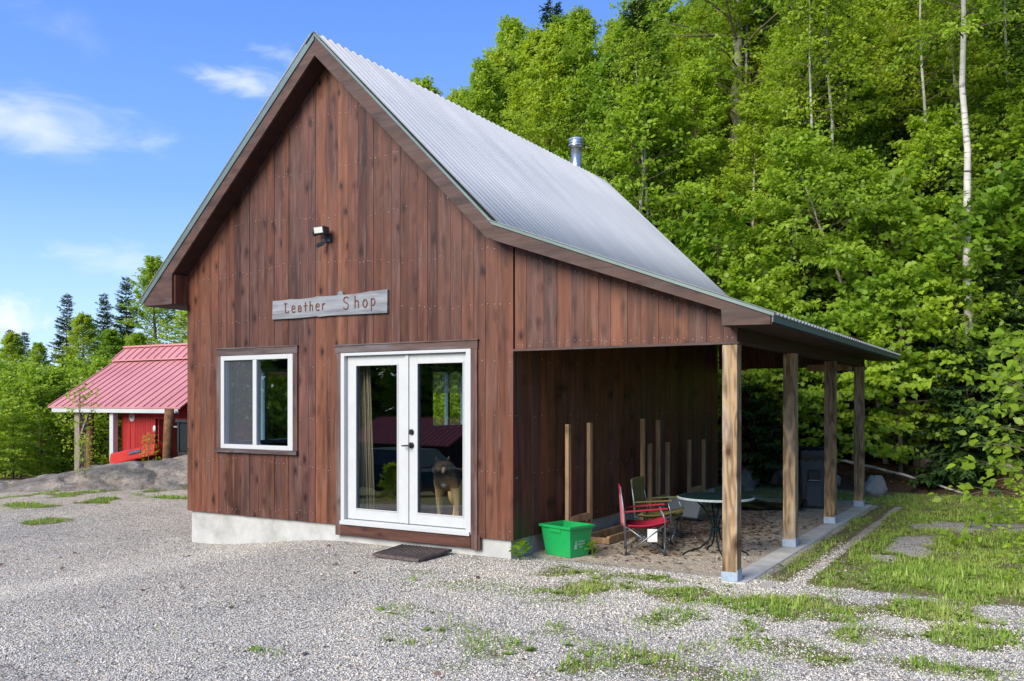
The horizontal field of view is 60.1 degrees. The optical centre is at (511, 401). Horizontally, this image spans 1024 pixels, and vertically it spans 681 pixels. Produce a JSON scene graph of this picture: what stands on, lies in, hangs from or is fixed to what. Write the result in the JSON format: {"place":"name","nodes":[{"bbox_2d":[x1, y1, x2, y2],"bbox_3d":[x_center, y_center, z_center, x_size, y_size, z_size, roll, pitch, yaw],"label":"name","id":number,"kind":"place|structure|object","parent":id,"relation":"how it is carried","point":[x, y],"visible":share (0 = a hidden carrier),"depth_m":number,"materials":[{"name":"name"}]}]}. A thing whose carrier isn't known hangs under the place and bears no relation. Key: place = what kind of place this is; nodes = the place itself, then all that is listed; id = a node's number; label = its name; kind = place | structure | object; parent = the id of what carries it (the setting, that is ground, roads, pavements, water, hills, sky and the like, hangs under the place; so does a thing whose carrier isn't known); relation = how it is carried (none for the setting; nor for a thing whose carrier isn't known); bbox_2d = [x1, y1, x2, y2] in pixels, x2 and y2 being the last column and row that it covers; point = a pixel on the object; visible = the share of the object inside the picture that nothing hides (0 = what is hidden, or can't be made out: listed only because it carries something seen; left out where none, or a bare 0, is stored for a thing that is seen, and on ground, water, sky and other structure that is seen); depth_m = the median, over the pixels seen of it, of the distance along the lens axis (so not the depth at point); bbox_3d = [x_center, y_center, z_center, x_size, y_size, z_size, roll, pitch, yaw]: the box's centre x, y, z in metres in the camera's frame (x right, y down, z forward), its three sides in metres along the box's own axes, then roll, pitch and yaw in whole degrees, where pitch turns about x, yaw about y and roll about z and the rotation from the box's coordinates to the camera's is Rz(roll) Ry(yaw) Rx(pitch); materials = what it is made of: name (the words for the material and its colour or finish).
{"place":"outdoors","nodes":[
{"label":"outdoors","id":0,"kind":"place"},
{"bbox_2d":[0,0,689,367],"label":"sky","id":1,"kind":"structure","parent":0,"point":[119,118],"materials":[{"name":"blue"}]},
{"bbox_2d":[0,407,1023,680],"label":"ground","id":2,"kind":"structure","parent":0,"point":[916,545],"depth_m":7.51,"materials":[{"name":"grey gravel"}]},
{"bbox_2d":[0,331,26,476],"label":"broadleaf tree","id":3,"kind":"object","parent":2,"relation":"on","point":[11,342],"visible":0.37,"depth_m":41.74,"materials":[{"name":"green plant"}]},
{"bbox_2d":[0,394,35,472],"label":"maple sapling","id":4,"kind":"object","parent":2,"relation":"on","point":[4,418],"visible":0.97,"depth_m":23.04,"materials":[{"name":"green plant"}]},
{"bbox_2d":[0,405,50,478],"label":"maple sapling","id":5,"kind":"object","parent":2,"relation":"on","point":[5,427],"visible":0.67,"depth_m":23.99,"materials":[{"name":"green plant"}]},
{"bbox_2d":[0,353,71,477],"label":"shrub","id":6,"kind":"object","parent":2,"relation":"on","point":[6,370],"visible":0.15,"depth_m":27.75,"materials":[{"name":"green plant"}]},
{"bbox_2d":[0,358,108,477],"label":"shrub","id":7,"kind":"object","parent":2,"relation":"on","point":[34,381],"visible":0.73,"depth_m":25.08,"materials":[{"name":"green plant"}]},
{"bbox_2d":[18,413,101,477],"bbox_3d":[-13.191,1.325,26.012,2.336,2.135,2.534,0,0,-34],"label":"shrub","id":8,"kind":"object","parent":2,"relation":"on","point":[55,442],"visible":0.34,"depth_m":25.64,"materials":[{"name":"green plant"}]},
{"bbox_2d":[45,293,78,367],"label":"spruce tree","id":9,"kind":"object","parent":2,"relation":"on","point":[61,321],"visible":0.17,"depth_m":43.86,"materials":[{"name":"green plant"}]},
{"bbox_2d":[22,349,120,477],"bbox_3d":[-14.834,0.604,31.036,5.220,4.839,4.815,0,0,44],"label":"shrub","id":10,"kind":"object","parent":2,"relation":"on","point":[99,362],"visible":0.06,"depth_m":30.61,"materials":[{"name":"green plant"}]},
{"bbox_2d":[50,311,107,438],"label":"broadleaf tree","id":11,"kind":"object","parent":2,"relation":"on","point":[82,324],"visible":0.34,"depth_m":36.70,"materials":[{"name":"green plant"}]},
{"bbox_2d":[65,413,120,464],"bbox_3d":[-13.060,0.903,29.009,3.682,3.700,3.992,0,0,-21],"label":"shrub","id":12,"kind":"object","parent":2,"relation":"on","point":[102,426],"visible":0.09,"depth_m":28.22,"materials":[{"name":"green plant"}]},
{"bbox_2d":[0,455,186,492],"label":"rock ledge","id":13,"kind":"object","parent":2,"relation":"on","point":[168,473],"visible":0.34,"depth_m":18.37,"materials":[{"name":"grey stone"}]},
{"bbox_2d":[55,375,107,468],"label":"sapling","id":14,"kind":"object","parent":13,"relation":"on","point":[79,405],"visible":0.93,"depth_m":20.50,"materials":[{"name":"green plant"}]},
{"bbox_2d":[91,328,127,439],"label":"broadleaf tree","id":15,"kind":"object","parent":2,"relation":"on","point":[108,346],"visible":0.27,"depth_m":35.87,"materials":[{"name":"green plant"}]},
{"bbox_2d":[106,276,144,353],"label":"spruce tree","id":16,"kind":"object","parent":2,"relation":"on","point":[127,328],"visible":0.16,"depth_m":40.83,"materials":[{"name":"green plant"}]},
{"bbox_2d":[107,255,182,357],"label":"broadleaf tree","id":17,"kind":"object","parent":2,"relation":"on","point":[151,269],"visible":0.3,"depth_m":36.34,"materials":[{"name":"green plant"}]},
{"bbox_2d":[109,419,186,463],"bbox_3d":[-8.351,1.448,21.520,3.813,2.038,0.784,0,0,31],"label":"red tractor","id":18,"kind":"object","parent":2,"relation":"on","point":[125,456],"visible":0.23,"depth_m":21.53,"materials":[{"name":"paint"}]},
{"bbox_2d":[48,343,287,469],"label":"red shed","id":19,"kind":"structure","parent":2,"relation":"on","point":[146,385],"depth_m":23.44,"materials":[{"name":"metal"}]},
{"bbox_2d":[151,310,186,343],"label":"broadleaf tree","id":20,"kind":"object","parent":2,"relation":"on","point":[182,319],"visible":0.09,"depth_m":33.53,"materials":[{"name":"green plant"}]},
{"bbox_2d":[237,371,287,439],"bbox_3d":[-6.694,-1.090,26.579,6.496,7.827,5.991,0,0,-2],"label":"shrub","id":21,"kind":"object","parent":2,"relation":"on","point":[274,380],"visible":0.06,"depth_m":24.69,"materials":[{"name":"green plant"}]},
{"bbox_2d":[373,544,451,561],"bbox_3d":[-1.092,1.619,9.495,0.680,0.056,0.590,0,0,31],"label":"door mat","id":22,"kind":"object","parent":2,"relation":"on","point":[413,553],"depth_m":9.40,"materials":[{"name":"rubber"}]},
{"bbox_2d":[433,372,460,424],"bbox_3d":[-1.670,-0.393,22.502,3.780,4.554,3.486,0,0,-16],"label":"shrub","id":23,"kind":"object","parent":2,"relation":"on","point":[454,407],"visible":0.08,"depth_m":21.53,"materials":[{"name":"green plant"}]},
{"bbox_2d":[454,57,513,129],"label":"broadleaf tree","id":24,"kind":"object","parent":2,"relation":"on","point":[484,78],"visible":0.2,"depth_m":28.57,"materials":[{"name":"green plant"}]},
{"bbox_2d":[464,44,517,120],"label":"broadleaf tree","id":25,"kind":"object","parent":2,"relation":"on","point":[503,64],"visible":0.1,"depth_m":31.35,"materials":[{"name":"green plant"}]},
{"bbox_2d":[478,14,540,126],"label":"broadleaf tree","id":26,"kind":"object","parent":2,"relation":"on","point":[512,34],"visible":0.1,"depth_m":32.68,"materials":[{"name":"green plant"}]},
{"bbox_2d":[0,458,1021,674],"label":"leaf litter","id":27,"kind":"object","parent":2,"relation":"on","point":[611,547],"visible":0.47,"depth_m":10.71,"materials":[{"name":"brown plant"}]},
{"bbox_2d":[139,31,900,584],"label":"shop building","id":28,"kind":"structure","parent":2,"relation":"on","point":[539,297],"depth_m":10.54,"materials":[{"name":"wood"}]},
{"bbox_2d":[214,345,298,454],"bbox_3d":[-3.217,-0.017,11.166,1.450,1.340,0.110,0,0,31],"label":"window","id":29,"kind":"structure","parent":28,"relation":"in","point":[290,352],"depth_m":11.15,"materials":[{"name":"white plastic"}]},
{"bbox_2d":[235,366,287,444],"bbox_3d":[-3.618,0.063,12.936,0.080,1.110,1.200,0,0,31],"label":"window","id":30,"kind":"structure","parent":28,"relation":"in","point":[264,371],"depth_m":12.90,"materials":[{"name":"glass"}]},
{"bbox_2d":[272,289,388,319],"bbox_3d":[-2.189,-1.152,10.522,1.815,0.293,0.039,0,0,31],"label":"sign board","id":31,"kind":"object","parent":28,"relation":"attached to","point":[369,302],"visible":1,"depth_m":10.45,"materials":[{"name":"paint"}]},
{"bbox_2d":[358,366,374,509],"bbox_3d":[-1.753,0.378,10.570,0.294,2.020,0.084,0,0,31],"label":"curtain","id":32,"kind":"object","parent":28,"relation":"hanging from","point":[366,496],"visible":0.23,"depth_m":10.55,"materials":[{"name":"grey fabric"}]},
{"bbox_2d":[348,354,408,523],"bbox_3d":[-1.541,0.424,10.214,0.909,1.905,0.062,0,0,31],"label":"door","id":33,"kind":"structure","parent":28,"relation":"in","point":[401,515],"depth_m":10.14,"materials":[{"name":"white paint"}]},
{"bbox_2d":[401,353,465,528],"bbox_3d":[-0.847,0.424,9.764,0.847,1.905,0.126,0,0,31],"label":"door","id":34,"kind":"structure","parent":28,"relation":"in","point":[453,521],"depth_m":9.90,"materials":[{"name":"white paint"}]},
{"bbox_2d":[432,456,462,515],"bbox_3d":[-0.693,1.036,10.679,0.344,0.800,1.266,0,0,18],"label":"dog","id":35,"kind":"object","parent":28,"relation":"on","point":[448,475],"visible":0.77,"depth_m":10.38},
{"bbox_2d":[432,369,462,428],"bbox_3d":[-1.238,-0.052,16.936,0.080,1.120,1.150,0,0,31],"label":"window","id":36,"kind":"structure","parent":28,"relation":"in","point":[447,395],"depth_m":16.91,"materials":[{"name":"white glass"}]},
{"bbox_2d":[486,24,574,150],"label":"broadleaf tree","id":37,"kind":"object","parent":2,"relation":"on","point":[524,55],"visible":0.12,"depth_m":27.77,"materials":[{"name":"green plant"}]},
{"bbox_2d":[500,21,602,173],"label":"broadleaf tree","id":38,"kind":"object","parent":2,"relation":"on","point":[547,53],"visible":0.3,"depth_m":24.97,"materials":[{"name":"green plant"}]},
{"bbox_2d":[539,520,594,557],"bbox_3d":[0.590,1.485,9.553,0.392,0.331,0.462,0,0,-43],"label":"storage bin","id":39,"kind":"object","parent":2,"relation":"on","point":[565,538],"visible":1,"depth_m":9.44,"materials":[{"name":"green plastic"}]},
{"bbox_2d":[534,5,633,182],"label":"broadleaf tree","id":40,"kind":"object","parent":2,"relation":"on","point":[581,26],"visible":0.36,"depth_m":24.59,"materials":[{"name":"green plant"}]},
{"bbox_2d":[565,419,661,543],"bbox_3d":[1.398,0.949,10.992,0.330,1.438,2.778,0,0,31],"label":"firewood rack","id":41,"kind":"object","parent":2,"relation":"on","point":[587,517],"visible":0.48,"depth_m":10.33,"materials":[{"name":"brown wood"}]},
{"bbox_2d":[562,12,684,242],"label":"broadleaf tree","id":42,"kind":"object","parent":2,"relation":"on","point":[619,34],"visible":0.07,"depth_m":25.58,"materials":[{"name":"green plant"}]},
{"bbox_2d":[576,49,671,227],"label":"broadleaf tree","id":43,"kind":"object","parent":2,"relation":"on","point":[601,83],"visible":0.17,"depth_m":23.28,"materials":[{"name":"green plant"}]},
{"bbox_2d":[588,25,694,220],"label":"birch tree","id":44,"kind":"object","parent":2,"relation":"on","point":[627,51],"visible":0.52,"depth_m":21.34,"materials":[{"name":"green plant"}]},
{"bbox_2d":[618,483,668,555],"bbox_3d":[1.435,1.280,9.710,0.532,0.738,0.500,0,0,6],"label":"camping chair","id":45,"kind":"object","parent":2,"relation":"on","point":[650,524],"visible":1,"depth_m":9.52,"materials":[{"name":"red fabric"}]},
{"bbox_2d":[589,0,702,265],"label":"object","id":46,"kind":"object","parent":2,"relation":"on","point":[633,16],"visible":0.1,"depth_m":22.99,"materials":[{"name":"green plant"}]},
{"bbox_2d":[586,74,727,376],"bbox_3d":[3.246,-2.995,21.030,5.669,8.886,5.019,0,0,-21],"label":"broadleaf tree","id":47,"kind":"object","parent":2,"relation":"on","point":[643,106],"visible":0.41,"depth_m":20.32,"materials":[{"name":"green plant"}]},
{"bbox_2d":[630,476,683,543],"bbox_3d":[1.732,1.280,10.565,0.532,0.738,0.558,0,0,25],"label":"camping chair","id":48,"kind":"object","parent":2,"relation":"on","point":[638,491],"visible":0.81,"depth_m":10.62,"materials":[{"name":"green fabric"}]},
{"bbox_2d":[610,0,726,179],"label":"broadleaf tree","id":49,"kind":"object","parent":2,"relation":"on","point":[673,16],"visible":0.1,"depth_m":28.17,"materials":[{"name":"green plant"}]},
{"bbox_2d":[647,439,707,519],"bbox_3d":[2.497,1.118,12.800,0.330,1.100,2.288,0,0,31],"label":"firewood rack","id":50,"kind":"object","parent":2,"relation":"on","point":[699,488],"visible":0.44,"depth_m":12.44,"materials":[{"name":"brown wood"}]},
{"bbox_2d":[667,495,704,518],"bbox_3d":[2.379,1.460,12.184,0.490,0.260,0.350,6,-6,17],"label":"storage tote","id":51,"kind":"object","parent":2,"relation":"on","point":[691,509],"visible":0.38,"depth_m":12.03,"materials":[{"name":"grey plastic"}]},
{"bbox_2d":[647,8,726,247],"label":"broadleaf tree","id":52,"kind":"object","parent":2,"relation":"on","point":[700,19],"visible":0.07,"depth_m":25.96,"materials":[{"name":"green plant"}]},
{"bbox_2d":[645,149,736,419],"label":"broadleaf tree","id":53,"kind":"object","parent":2,"relation":"on","point":[673,210],"visible":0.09,"depth_m":21.20,"materials":[{"name":"green plant"}]},
{"bbox_2d":[635,57,775,379],"bbox_3d":[4.583,-3.636,21.589,4.366,9.365,4.037,0,0,-43],"label":"broadleaf tree","id":54,"kind":"object","parent":2,"relation":"on","point":[699,75],"visible":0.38,"depth_m":21.20,"materials":[{"name":"green plant"}]},
{"bbox_2d":[677,492,754,555],"bbox_3d":[2.171,1.327,9.456,0.808,0.641,0.808,0,0,31],"label":"garden table","id":55,"kind":"object","parent":2,"relation":"on","point":[710,497],"visible":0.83,"depth_m":9.44,"materials":[{"name":"black metal"}]},
{"bbox_2d":[651,191,789,427],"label":"maple sapling","id":56,"kind":"object","parent":2,"relation":"on","point":[691,247],"visible":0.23,"depth_m":19.12,"materials":[{"name":"green plant"}]},
{"bbox_2d":[669,0,802,406],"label":"broadleaf tree","id":57,"kind":"object","parent":2,"relation":"on","point":[714,45],"visible":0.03,"depth_m":25.22,"materials":[{"name":"green plant"}]},
{"bbox_2d":[685,0,789,252],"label":"birch tree","id":58,"kind":"object","parent":2,"relation":"on","point":[743,20],"visible":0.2,"depth_m":23.18,"materials":[{"name":"green plant"}]},
{"bbox_2d":[609,0,876,375],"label":"broadleaf tree","id":59,"kind":"object","parent":2,"relation":"on","point":[738,45],"visible":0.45,"depth_m":22.95,"materials":[{"name":"green plant"}]},
{"bbox_2d":[692,88,805,379],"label":"birch tree","id":60,"kind":"object","parent":2,"relation":"on","point":[751,138],"visible":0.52,"depth_m":20.09,"materials":[{"name":"green plant"}]},
{"bbox_2d":[718,378,782,489],"bbox_3d":[4.872,0.694,17.783,2.572,2.332,2.473,0,0,-24],"label":"bush","id":61,"kind":"object","parent":2,"relation":"on","point":[754,450],"visible":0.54,"depth_m":17.51,"materials":[{"name":"green plant"}]},
{"bbox_2d":[714,244,807,441],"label":"maple sapling","id":62,"kind":"object","parent":2,"relation":"on","point":[729,277],"visible":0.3,"depth_m":18.53,"materials":[{"name":"green plant"}]},
{"bbox_2d":[693,0,844,378],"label":"broadleaf tree","id":63,"kind":"object","parent":2,"relation":"on","point":[775,19],"visible":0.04,"depth_m":23.97,"materials":[{"name":"green plant"}]},
{"bbox_2d":[719,279,823,450],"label":"maple sapling","id":64,"kind":"object","parent":2,"relation":"on","point":[778,389],"visible":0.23,"depth_m":17.85,"materials":[{"name":"green plant"}]},
{"bbox_2d":[715,27,847,296],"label":"broadleaf tree","id":65,"kind":"object","parent":2,"relation":"on","point":[778,43],"visible":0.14,"depth_m":20.89,"materials":[{"name":"green plant"}]},
{"bbox_2d":[751,255,851,454],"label":"tree","id":66,"kind":"object","parent":2,"relation":"on","point":[812,425],"visible":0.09,"depth_m":18.55,"materials":[{"name":"green plant"}]},
{"bbox_2d":[718,155,889,394],"bbox_3d":[6.074,-2.034,19.430,3.813,6.751,4.306,0,0,-12],"label":"broadleaf tree","id":67,"kind":"object","parent":2,"relation":"on","point":[757,239],"visible":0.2,"depth_m":18.77,"materials":[{"name":"green plant"}]},
{"bbox_2d":[744,133,865,378],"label":"broadleaf tree","id":68,"kind":"object","parent":2,"relation":"on","point":[825,286],"visible":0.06,"depth_m":19.22,"materials":[{"name":"green plant"}]},
{"bbox_2d":[739,0,876,297],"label":"birch tree","id":69,"kind":"object","parent":2,"relation":"on","point":[801,47],"visible":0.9,"depth_m":19.12,"materials":[{"name":"green plant"}]},
{"bbox_2d":[798,446,823,508],"bbox_3d":[4.725,1.178,13.835,0.541,0.951,0.522,0,0,11],"label":"trash can","id":70,"kind":"object","parent":2,"relation":"on","point":[811,475],"visible":0.68,"depth_m":13.62,"materials":[{"name":"grey plastic"}]},
{"bbox_2d":[757,302,875,451],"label":"maple sapling","id":71,"kind":"object","parent":2,"relation":"on","point":[813,441],"visible":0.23,"depth_m":17.35,"materials":[{"name":"green plant"}]},
{"bbox_2d":[742,120,914,463],"bbox_3d":[6.286,-2.111,17.925,3.069,7.191,3.172,0,0,5],"label":"broadleaf tree","id":72,"kind":"object","parent":2,"relation":"on","point":[802,150],"visible":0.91,"depth_m":17.74,"materials":[{"name":"green plant"}]},
{"bbox_2d":[757,0,899,309],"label":"birch tree","id":73,"kind":"object","parent":2,"relation":"on","point":[854,4],"visible":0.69,"depth_m":19.60,"materials":[{"name":"green plant"}]},
{"bbox_2d":[752,145,937,444],"bbox_3d":[7.170,-1.965,18.688,4.168,6.533,3.690,0,0,-30],"label":"broadleaf tree","id":74,"kind":"object","parent":2,"relation":"on","point":[860,158],"visible":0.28,"depth_m":18.03,"materials":[{"name":"green plant"}]},
{"bbox_2d":[785,64,920,403],"bbox_3d":[8.201,-3.529,20.996,3.923,8.918,3.832,0,0,-6],"label":"broadleaf tree","id":75,"kind":"object","parent":2,"relation":"on","point":[863,133],"visible":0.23,"depth_m":20.59,"materials":[{"name":"green plant"}]},
{"bbox_2d":[775,262,936,464],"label":"maple sapling","id":76,"kind":"object","parent":2,"relation":"on","point":[862,303],"visible":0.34,"depth_m":16.88,"materials":[{"name":"green plant"}]},
{"bbox_2d":[790,156,963,443],"bbox_3d":[7.444,-1.821,18.303,3.790,6.448,3.713,0,0,-43],"label":"maple sapling","id":77,"kind":"object","parent":2,"relation":"on","point":[908,229],"visible":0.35,"depth_m":17.49,"materials":[{"name":"green plant"}]},
{"bbox_2d":[816,117,944,401],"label":"tree","id":78,"kind":"object","parent":2,"relation":"on","point":[905,135],"visible":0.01,"depth_m":21.02,"materials":[{"name":"green plant"}]},
{"bbox_2d":[816,0,948,222],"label":"broadleaf tree","id":79,"kind":"object","parent":2,"relation":"on","point":[889,122],"visible":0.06,"depth_m":22.09,"materials":[{"name":"green plant"}]},
{"bbox_2d":[837,250,974,472],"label":"maple sapling","id":80,"kind":"object","parent":2,"relation":"on","point":[928,316],"visible":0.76,"depth_m":16.41,"materials":[{"name":"green plant"}]},
{"bbox_2d":[829,0,1001,236],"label":"broadleaf tree","id":81,"kind":"object","parent":2,"relation":"on","point":[932,87],"visible":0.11,"depth_m":21.88,"materials":[{"name":"green plant"}]},
{"bbox_2d":[818,102,1019,359],"bbox_3d":[9.099,-2.562,19.283,4.723,7.404,4.182,0,0,-37],"label":"broadleaf tree","id":82,"kind":"object","parent":2,"relation":"on","point":[936,143],"visible":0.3,"depth_m":18.60,"materials":[{"name":"green plant"}]},
{"bbox_2d":[815,176,1023,464],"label":"maple sapling","id":83,"kind":"object","parent":2,"relation":"on","point":[993,197],"visible":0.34,"depth_m":16.76,"materials":[{"name":"green plant"}]},
{"bbox_2d":[869,170,980,445],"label":"tree","id":84,"kind":"object","parent":2,"relation":"on","point":[930,192],"visible":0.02,"depth_m":18.78,"materials":[{"name":"green plant"}]},
{"bbox_2d":[851,0,1001,192],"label":"birch tree","id":85,"kind":"object","parent":2,"relation":"on","point":[948,64],"visible":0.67,"depth_m":19.69,"materials":[{"name":"green plant"}]},
{"bbox_2d":[871,0,1023,452],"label":"birch tree","id":86,"kind":"object","parent":2,"relation":"on","point":[963,30],"visible":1,"depth_m":16.92,"materials":[{"name":"white plant"}]},
{"bbox_2d":[881,0,1020,146],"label":"birch tree","id":87,"kind":"object","parent":2,"relation":"on","point":[930,63],"visible":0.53,"depth_m":19.93,"materials":[{"name":"green plant"}]},
{"bbox_2d":[889,246,1021,452],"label":"maple sapling","id":88,"kind":"object","parent":2,"relation":"on","point":[971,271],"visible":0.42,"depth_m":16.54,"materials":[{"name":"green plant"}]},
{"bbox_2d":[893,343,1023,495],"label":"bush","id":89,"kind":"object","parent":2,"relation":"on","point":[956,473],"visible":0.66,"depth_m":16.10,"materials":[{"name":"green plant"}]},
{"bbox_2d":[921,0,1001,174],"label":"birch tree","id":90,"kind":"object","parent":2,"relation":"on","point":[955,41],"visible":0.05,"depth_m":23.26,"materials":[{"name":"green plant"}]},
{"bbox_2d":[904,160,1023,388],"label":"maple sapling","id":91,"kind":"object","parent":2,"relation":"on","point":[991,180],"visible":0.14,"depth_m":17.68,"materials":[{"name":"green plant"}]},
{"bbox_2d":[911,80,1023,346],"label":"broadleaf tree","id":92,"kind":"object","parent":2,"relation":"on","point":[998,102],"visible":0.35,"depth_m":19.01,"materials":[{"name":"green plant"}]},
{"bbox_2d":[925,249,1023,467],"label":"sapling","id":93,"kind":"object","parent":2,"relation":"on","point":[1006,263],"visible":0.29,"depth_m":16.60,"materials":[{"name":"green plant"}]},
{"bbox_2d":[925,0,1023,155],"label":"birch tree","id":94,"kind":"object","parent":2,"relation":"on","point":[970,93],"visible":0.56,"depth_m":19.44,"materials":[{"name":"green plant"}]},
{"bbox_2d":[926,149,1023,417],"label":"maple sapling","id":95,"kind":"object","parent":2,"relation":"on","point":[1017,206],"visible":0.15,"depth_m":17.31,"materials":[{"name":"green plant"}]},
{"bbox_2d":[927,326,1023,546],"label":"shrub","id":96,"kind":"object","parent":2,"relation":"on","point":[1009,390],"visible":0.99,"depth_m":9.64,"materials":[{"name":"green plant"}]},
{"bbox_2d":[962,0,1023,294],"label":"broadleaf tree","id":97,"kind":"object","parent":2,"relation":"on","point":[1017,58],"visible":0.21,"depth_m":19.52,"materials":[{"name":"green plant"}]},
{"bbox_2d":[965,319,1023,526],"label":"shrub","id":98,"kind":"object","parent":2,"relation":"on","point":[1007,483],"visible":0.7,"depth_m":11.61,"materials":[{"name":"green plant"}]},
{"bbox_2d":[990,478,1023,580],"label":"shrub","id":99,"kind":"object","parent":2,"relation":"on","point":[1020,542],"visible":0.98,"depth_m":7.93,"materials":[{"name":"green plant"}]},
{"bbox_2d":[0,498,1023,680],"bbox_3d":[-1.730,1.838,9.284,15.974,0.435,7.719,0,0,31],"label":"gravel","id":100,"kind":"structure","parent":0,"point":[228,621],"depth_m":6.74,"materials":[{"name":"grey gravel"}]},
{"bbox_2d":[0,485,1023,680],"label":"grass","id":101,"kind":"structure","parent":0,"point":[922,565],"depth_m":7.64,"materials":[{"name":"green plant"}]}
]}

